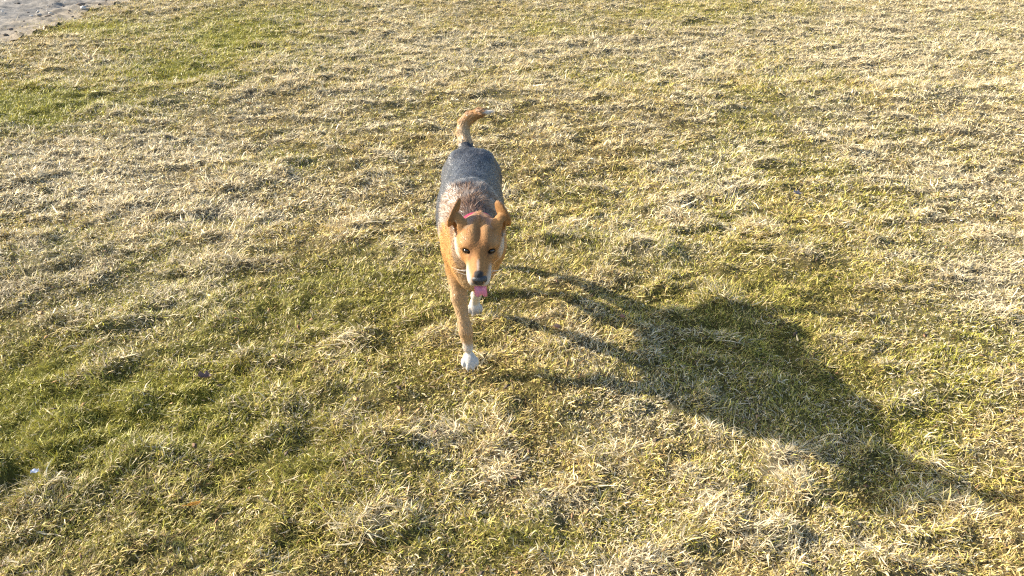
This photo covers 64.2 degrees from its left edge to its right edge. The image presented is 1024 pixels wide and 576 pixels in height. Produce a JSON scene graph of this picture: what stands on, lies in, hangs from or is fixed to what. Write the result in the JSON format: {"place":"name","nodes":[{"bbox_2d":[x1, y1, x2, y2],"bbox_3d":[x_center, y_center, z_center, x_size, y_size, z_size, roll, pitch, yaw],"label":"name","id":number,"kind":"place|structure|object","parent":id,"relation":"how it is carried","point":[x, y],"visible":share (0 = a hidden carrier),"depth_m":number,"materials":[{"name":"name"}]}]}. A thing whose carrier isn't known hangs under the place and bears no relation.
{"place":"outdoors","nodes":[
{"label":"outdoors","id":0,"kind":"place"},
{"bbox_2d":[0,0,129,41],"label":"bare soil path","id":1,"kind":"structure","parent":0,"point":[9,15],"depth_m":9.65,"materials":[{"name":"beige soil"}]},
{"bbox_2d":[1,0,107,35],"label":"soil clods","id":2,"kind":"object","parent":1,"relation":"on","point":[81,7],"visible":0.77,"depth_m":9.72,"materials":[{"name":"beige soil"}]},
{"bbox_2d":[0,0,1023,575],"bbox_3d":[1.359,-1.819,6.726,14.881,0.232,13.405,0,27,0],"label":"grass","id":3,"kind":"structure","parent":0,"point":[734,514],"depth_m":3.21,"materials":[{"name":"green plant"}]},
{"bbox_2d":[30,468,39,473],"bbox_3d":[-1.320,0.505,2.257,0.022,0.006,0.012,-7,47,-25],"label":"paper scrap","id":4,"kind":"object","parent":3,"relation":"on","point":[34,470],"visible":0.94,"depth_m":2.26,"materials":[{"name":"white paper"}]},
{"bbox_2d":[184,501,201,505],"bbox_3d":[-0.840,0.568,2.142,0.048,0.009,0.011,-10,48,-35],"label":"fallen leaf","id":5,"kind":"object","parent":3,"relation":"on","point":[193,503],"visible":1,"depth_m":2.14,"materials":[{"name":"orange plant"}]},
{"bbox_2d":[195,370,211,377],"bbox_3d":[-1.007,0.285,2.656,0.057,0.022,0.032,1,41,-10],"label":"fallen leaf","id":6,"kind":"object","parent":3,"relation":"on","point":[206,374],"visible":1,"depth_m":2.66,"materials":[{"name":"plant"}]},
{"bbox_2d":[435,107,511,372],"bbox_3d":[-0.139,-0.129,2.776,0.242,0.731,1.266,-1,27,-2],"label":"dog","id":7,"kind":"object","parent":3,"relation":"on","point":[473,219],"visible":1,"depth_m":2.53},
{"bbox_2d":[0,1,1023,575],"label":"leaf debris","id":8,"kind":"object","parent":3,"relation":"on","point":[194,445],"visible":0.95,"depth_m":2.61,"materials":[{"name":"brown plant"}]},
{"bbox_2d":[551,323,560,328],"bbox_3d":[0.157,0.138,2.929,0.043,0.016,0.020,2,51,-20],"label":"fallen leaf","id":9,"kind":"object","parent":3,"relation":"on","point":[556,326],"visible":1,"depth_m":2.93,"materials":[{"name":"plant"}]},
{"bbox_2d":[793,190,801,194],"bbox_3d":[1.441,-0.482,4.132,0.062,0.020,0.036,5,46,-9],"label":"fallen leaf","id":10,"kind":"object","parent":3,"relation":"on","point":[798,192],"visible":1,"depth_m":4.14,"materials":[{"name":"beige plant"}]}
]}

